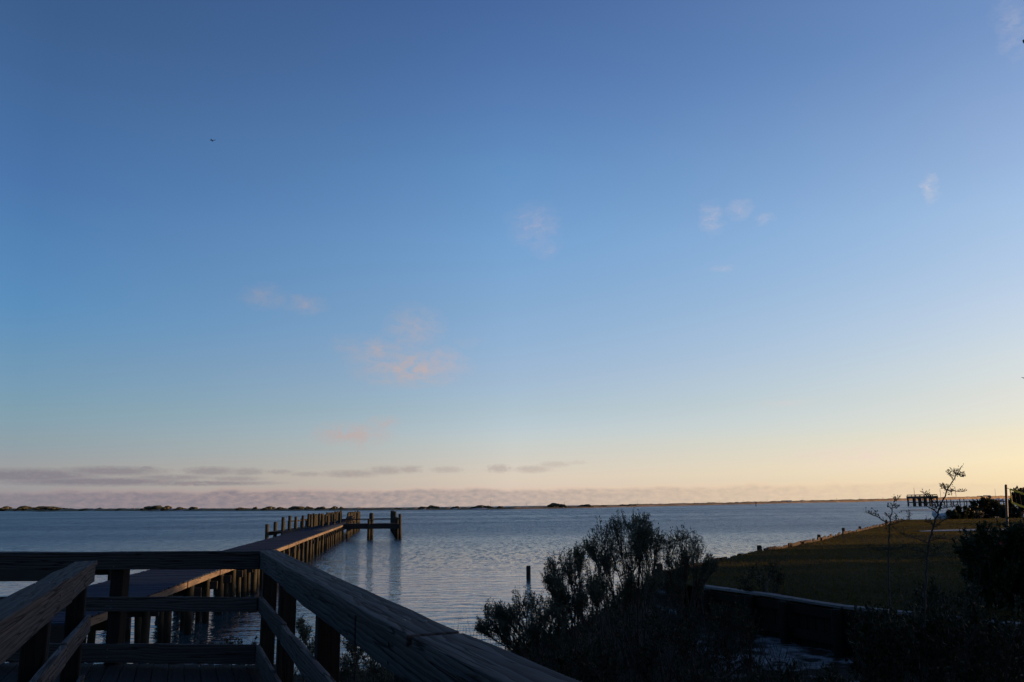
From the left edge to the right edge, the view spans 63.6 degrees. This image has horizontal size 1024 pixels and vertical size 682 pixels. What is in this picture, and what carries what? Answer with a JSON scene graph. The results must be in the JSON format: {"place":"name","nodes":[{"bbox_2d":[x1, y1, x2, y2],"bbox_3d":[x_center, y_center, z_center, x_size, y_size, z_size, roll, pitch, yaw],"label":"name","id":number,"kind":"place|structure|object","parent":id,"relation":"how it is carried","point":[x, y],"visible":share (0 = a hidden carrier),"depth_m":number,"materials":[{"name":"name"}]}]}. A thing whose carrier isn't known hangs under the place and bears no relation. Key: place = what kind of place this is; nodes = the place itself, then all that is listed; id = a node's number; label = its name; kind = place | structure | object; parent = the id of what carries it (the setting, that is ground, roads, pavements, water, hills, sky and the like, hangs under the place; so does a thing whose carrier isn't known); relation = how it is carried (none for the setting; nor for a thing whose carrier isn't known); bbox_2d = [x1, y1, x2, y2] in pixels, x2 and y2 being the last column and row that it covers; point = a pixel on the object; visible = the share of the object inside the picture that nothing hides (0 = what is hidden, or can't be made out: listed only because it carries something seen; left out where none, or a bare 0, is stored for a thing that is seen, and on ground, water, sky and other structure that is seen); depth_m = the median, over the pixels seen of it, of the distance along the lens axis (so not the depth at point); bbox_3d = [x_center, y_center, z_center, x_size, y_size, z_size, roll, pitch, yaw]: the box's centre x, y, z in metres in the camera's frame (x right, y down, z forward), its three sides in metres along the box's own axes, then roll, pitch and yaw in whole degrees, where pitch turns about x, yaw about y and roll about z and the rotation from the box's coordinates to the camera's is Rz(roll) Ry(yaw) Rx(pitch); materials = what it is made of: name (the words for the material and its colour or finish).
{"place":"outdoors","nodes":[
{"label":"outdoors","id":0,"kind":"place"},
{"bbox_2d":[344,516,354,523],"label":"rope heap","id":1,"kind":"object","parent":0,"point":[350,517],"visible":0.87,"depth_m":72.59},
{"bbox_2d":[93,571,849,681],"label":"beach grass","id":2,"kind":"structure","parent":0,"point":[672,655],"depth_m":13.59,"materials":[{"name":"green plant"}]},
{"bbox_2d":[442,609,526,645],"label":"reed grass","id":3,"kind":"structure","parent":0,"point":[476,633],"depth_m":12.99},
{"bbox_2d":[0,498,1017,674],"bbox_3d":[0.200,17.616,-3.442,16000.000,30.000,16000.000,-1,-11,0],"label":"water","id":4,"kind":"structure","parent":0,"point":[449,567],"depth_m":69.16,"materials":[{"name":"blue liquid"}]},
{"bbox_2d":[0,569,110,580],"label":"boat dock","id":5,"kind":"object","parent":4,"relation":"in","point":[21,575],"visible":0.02,"depth_m":23.11,"materials":[{"name":"brown wood"}]},
{"bbox_2d":[9,511,359,662],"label":"pier","id":6,"kind":"structure","parent":4,"relation":"in","point":[166,583],"depth_m":20.88,"materials":[{"name":"brown wood"}]},
{"bbox_2d":[265,512,340,538],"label":"pilings","id":7,"kind":"object","parent":4,"relation":"in","point":[282,531],"visible":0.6,"depth_m":60.61,"materials":[{"name":"brown wood"}]},
{"bbox_2d":[342,511,401,539],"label":"dock","id":8,"kind":"object","parent":4,"relation":"in","point":[394,525],"visible":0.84,"depth_m":69.97,"materials":[{"name":"brown wood"}]},
{"bbox_2d":[4,496,1010,511],"bbox_3d":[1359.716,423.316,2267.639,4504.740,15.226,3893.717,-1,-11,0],"label":"barrier island","id":9,"kind":"structure","parent":4,"relation":"on","point":[558,507],"depth_m":508.05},
{"bbox_2d":[0,506,11,510],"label":"dune shrub","id":10,"kind":"object","parent":9,"relation":"on","point":[4,508],"visible":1,"depth_m":850.06,"materials":[{"name":"green plant"}]},
{"bbox_2d":[12,506,33,510],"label":"dune shrub","id":11,"kind":"object","parent":9,"relation":"on","point":[23,507],"visible":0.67,"depth_m":794.44,"materials":[{"name":"green plant"}]},
{"bbox_2d":[31,506,53,509],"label":"dune shrub","id":12,"kind":"object","parent":9,"relation":"on","point":[41,507],"visible":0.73,"depth_m":747.22,"materials":[{"name":"green plant"}]},
{"bbox_2d":[48,507,67,509],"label":"dune shrub","id":13,"kind":"object","parent":9,"relation":"on","point":[55,508],"visible":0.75,"depth_m":716.59,"materials":[{"name":"green plant"}]},
{"bbox_2d":[140,505,162,509],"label":"dune shrub","id":14,"kind":"object","parent":9,"relation":"on","point":[156,507],"visible":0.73,"depth_m":559.31,"materials":[{"name":"green plant"}]},
{"bbox_2d":[160,506,171,510],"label":"dune shrub","id":15,"kind":"object","parent":9,"relation":"on","point":[166,508],"visible":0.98,"depth_m":543.04,"materials":[{"name":"green plant"}]},
{"bbox_2d":[260,506,275,509],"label":"dune shrub","id":16,"kind":"object","parent":9,"relation":"on","point":[268,507],"visible":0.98,"depth_m":446.41,"materials":[{"name":"green plant"}]},
{"bbox_2d":[288,506,304,508],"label":"dune shrub","id":17,"kind":"object","parent":9,"relation":"on","point":[297,507],"visible":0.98,"depth_m":432.30,"materials":[{"name":"green plant"}]},
{"bbox_2d":[426,505,440,508],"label":"dune shrub","id":18,"kind":"object","parent":9,"relation":"on","point":[432,506],"visible":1,"depth_m":381.50,"materials":[{"name":"green plant"}]},
{"bbox_2d":[471,505,485,507],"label":"dune shrub","id":19,"kind":"object","parent":9,"relation":"on","point":[479,506],"visible":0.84,"depth_m":373.15,"materials":[{"name":"green plant"}]},
{"bbox_2d":[547,503,567,507],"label":"dune shrub","id":20,"kind":"object","parent":9,"relation":"on","point":[556,505],"visible":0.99,"depth_m":383.60,"materials":[{"name":"green plant"}]},
{"bbox_2d":[577,504,593,506],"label":"dune shrub","id":21,"kind":"object","parent":9,"relation":"on","point":[587,505],"visible":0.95,"depth_m":395.47,"materials":[{"name":"green plant"}]},
{"bbox_2d":[526,566,530,578],"bbox_3d":[0.647,9.381,32.403,0.187,1.100,0.182,7,-13,-35],"label":"mooring pile","id":22,"kind":"object","parent":4,"relation":"in","point":[528,572],"visible":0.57,"depth_m":32.40,"materials":[{"name":"brown wood"}]},
{"bbox_2d":[906,494,1004,505],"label":"raised deck dock","id":23,"kind":"object","parent":4,"relation":"in","point":[913,498],"visible":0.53,"depth_m":295.62,"materials":[{"name":"brown wood"}]},
{"bbox_2d":[0,0,1023,508],"label":"sky","id":24,"kind":"structure","parent":0,"point":[418,253],"materials":[{"name":"blue"}]},
{"bbox_2d":[294,582,1012,681],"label":"beach","id":25,"kind":"structure","parent":0,"point":[820,655],"depth_m":13.98,"materials":[{"name":"beige sand"}]},
{"bbox_2d":[0,662,275,681],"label":"boardwalk","id":26,"kind":"structure","parent":25,"relation":"on","point":[122,672],"depth_m":7.84,"materials":[{"name":"brown wood"}]},
{"bbox_2d":[0,561,96,681],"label":"wooden railing","id":27,"kind":"object","parent":26,"relation":"on","point":[29,613],"visible":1,"depth_m":4.89,"materials":[{"name":"brown wood"}]},
{"bbox_2d":[0,550,259,665],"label":"wooden railing","id":28,"kind":"object","parent":26,"relation":"attached to","point":[117,604],"visible":0.84,"depth_m":8.28,"materials":[{"name":"brown wood"}]},
{"bbox_2d":[255,550,577,681],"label":"wooden railing","id":29,"kind":"object","parent":26,"relation":"attached to","point":[401,643],"visible":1,"depth_m":3.90,"materials":[{"name":"brown wood"}]},
{"bbox_2d":[166,633,259,666],"bbox_3d":[-4.525,4.909,12.599,1.456,0.840,0.749,-1,-11,0],"label":"scrub bush","id":30,"kind":"object","parent":25,"relation":"on","point":[226,640],"visible":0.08,"depth_m":12.67,"materials":[{"name":"green plant"}]},
{"bbox_2d":[296,616,314,681],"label":"groundsel bush","id":31,"kind":"object","parent":25,"relation":"on","point":[303,631],"visible":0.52,"depth_m":10.42,"materials":[{"name":"green plant"}]},
{"bbox_2d":[339,637,393,681],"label":"groundsel bush","id":32,"kind":"object","parent":25,"relation":"on","point":[355,654],"visible":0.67,"depth_m":9.84,"materials":[{"name":"green plant"}]},
{"bbox_2d":[474,586,572,669],"bbox_3d":[0.171,4.371,12.543,1.503,1.380,1.320,-1,-11,0],"label":"groundsel bush","id":33,"kind":"object","parent":25,"relation":"on","point":[504,621],"visible":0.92,"depth_m":12.29,"materials":[{"name":"green plant"}]},
{"bbox_2d":[507,627,617,681],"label":"scrub bush","id":34,"kind":"object","parent":25,"relation":"on","point":[562,659],"visible":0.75,"depth_m":9.58,"materials":[{"name":"green plant"}]},
{"bbox_2d":[540,540,609,665],"bbox_3d":[1.025,4.189,13.196,1.181,2.003,1.354,-1,-11,0],"label":"groundsel bush","id":35,"kind":"object","parent":25,"relation":"on","point":[579,602],"visible":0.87,"depth_m":12.89,"materials":[{"name":"green plant"}]},
{"bbox_2d":[583,507,666,665],"bbox_3d":[1.864,4.040,13.621,1.512,2.565,1.464,-1,-11,0],"label":"groundsel bush","id":36,"kind":"object","parent":25,"relation":"on","point":[639,535],"visible":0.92,"depth_m":13.35,"materials":[{"name":"green plant"}]},
{"bbox_2d":[570,584,717,681],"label":"scrub bush","id":37,"kind":"object","parent":25,"relation":"on","point":[658,633],"visible":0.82,"depth_m":11.27,"materials":[{"name":"green plant"}]},
{"bbox_2d":[654,525,719,661],"bbox_3d":[2.978,4.269,14.125,1.190,2.302,1.331,-1,-11,0],"label":"groundsel bush","id":38,"kind":"object","parent":25,"relation":"on","point":[682,567],"visible":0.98,"depth_m":13.98,"materials":[{"name":"green plant"}]},
{"bbox_2d":[690,590,776,680],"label":"scrub bush","id":39,"kind":"object","parent":25,"relation":"on","point":[739,622],"visible":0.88,"depth_m":12.49,"materials":[{"name":"green plant"}]},
{"bbox_2d":[694,654,857,681],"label":"scrub bush","id":40,"kind":"object","parent":25,"relation":"on","point":[832,675],"visible":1,"depth_m":8.63,"materials":[{"name":"green plant"}]},
{"bbox_2d":[700,585,1022,681],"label":"bulkhead","id":41,"kind":"object","parent":25,"relation":"on","point":[809,624],"visible":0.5,"depth_m":15.14,"materials":[{"name":"brown wood"}]},
{"bbox_2d":[865,495,914,615],"bbox_3d":[4.087,2.392,8.892,0.593,1.466,0.296,-1,-11,0],"label":"yaupon sapling","id":42,"kind":"object","parent":25,"relation":"on","point":[889,527],"visible":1,"depth_m":8.95,"materials":[{"name":"green plant"}]},
{"bbox_2d":[845,604,995,681],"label":"scrub bush","id":43,"kind":"object","parent":25,"relation":"on","point":[947,642],"visible":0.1,"depth_m":9.53,"materials":[{"name":"green plant"}]},
{"bbox_2d":[895,465,966,627],"bbox_3d":[4.374,2.100,8.555,0.874,1.651,0.326,-1,-11,0],"label":"yaupon sapling","id":44,"kind":"object","parent":25,"relation":"on","point":[929,496],"visible":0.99,"depth_m":8.57,"materials":[{"name":"green plant"}]},
{"bbox_2d":[845,582,1023,681],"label":"scrub bush","id":45,"kind":"object","parent":25,"relation":"on","point":[888,649],"visible":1,"depth_m":6.58,"materials":[{"name":"green plant"}]},
{"bbox_2d":[905,575,988,681],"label":"scrub bush","id":46,"kind":"object","parent":25,"relation":"on","point":[933,593],"visible":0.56,"depth_m":9.78,"materials":[{"name":"green plant"}]},
{"bbox_2d":[952,516,1023,626],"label":"hedge bush","id":47,"kind":"object","parent":25,"relation":"on","point":[984,558],"visible":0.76,"depth_m":14.39,"materials":[{"name":"green plant"}]},
{"bbox_2d":[654,518,1023,627],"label":"lawn","id":48,"kind":"structure","parent":0,"point":[838,581],"depth_m":21.48,"materials":[{"name":"green plant"}]},
{"bbox_2d":[735,560,786,597],"bbox_3d":[5.031,4.808,16.736,0.872,0.795,0.993,-10,-14,40],"label":"scrub bush","id":49,"kind":"object","parent":48,"relation":"on","point":[771,574],"visible":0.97,"depth_m":16.64,"materials":[{"name":"green plant"}]},
{"bbox_2d":[645,519,924,607],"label":"seawall","id":50,"kind":"object","parent":48,"relation":"on","point":[759,547],"visible":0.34,"depth_m":31.50,"materials":[{"name":"brown wood"}]},
{"bbox_2d":[921,529,1003,531],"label":"sand court","id":51,"kind":"object","parent":48,"relation":"on","point":[953,530],"visible":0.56,"depth_m":45.56,"materials":[{"name":"beige sand"}]},
{"bbox_2d":[1005,484,1023,525],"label":"volleyball net","id":52,"kind":"object","parent":48,"relation":"on","point":[1006,502],"visible":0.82,"depth_m":29.33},
{"bbox_2d":[1009,486,1023,520],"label":"shore tree","id":53,"kind":"object","parent":48,"relation":"on","point":[1019,501],"visible":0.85,"depth_m":65.05,"materials":[{"name":"green plant"}]},
{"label":"shore spit","id":54,"kind":"structure","parent":0,"visible":0},
{"bbox_2d":[932,511,950,518],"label":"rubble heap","id":55,"kind":"object","parent":54,"relation":"on","point":[940,516],"visible":0.51,"depth_m":77.43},
{"bbox_2d":[945,505,975,518],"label":"shore shrub","id":56,"kind":"object","parent":54,"relation":"on","point":[966,513],"visible":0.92,"depth_m":76.86,"materials":[{"name":"green plant"}]},
{"bbox_2d":[974,509,983,518],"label":"shore shrub","id":57,"kind":"object","parent":54,"relation":"on","point":[979,512],"visible":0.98,"depth_m":73.92,"materials":[{"name":"green plant"}]},
{"bbox_2d":[968,497,1004,518],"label":"shore shrub","id":58,"kind":"object","parent":54,"relation":"on","point":[986,505],"visible":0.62,"depth_m":80.13,"materials":[{"name":"green plant"}]},
{"bbox_2d":[996,499,1023,517],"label":"shore shrub","id":59,"kind":"object","parent":54,"relation":"on","point":[1013,511],"visible":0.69,"depth_m":75.50,"materials":[{"name":"green plant"}]}
]}

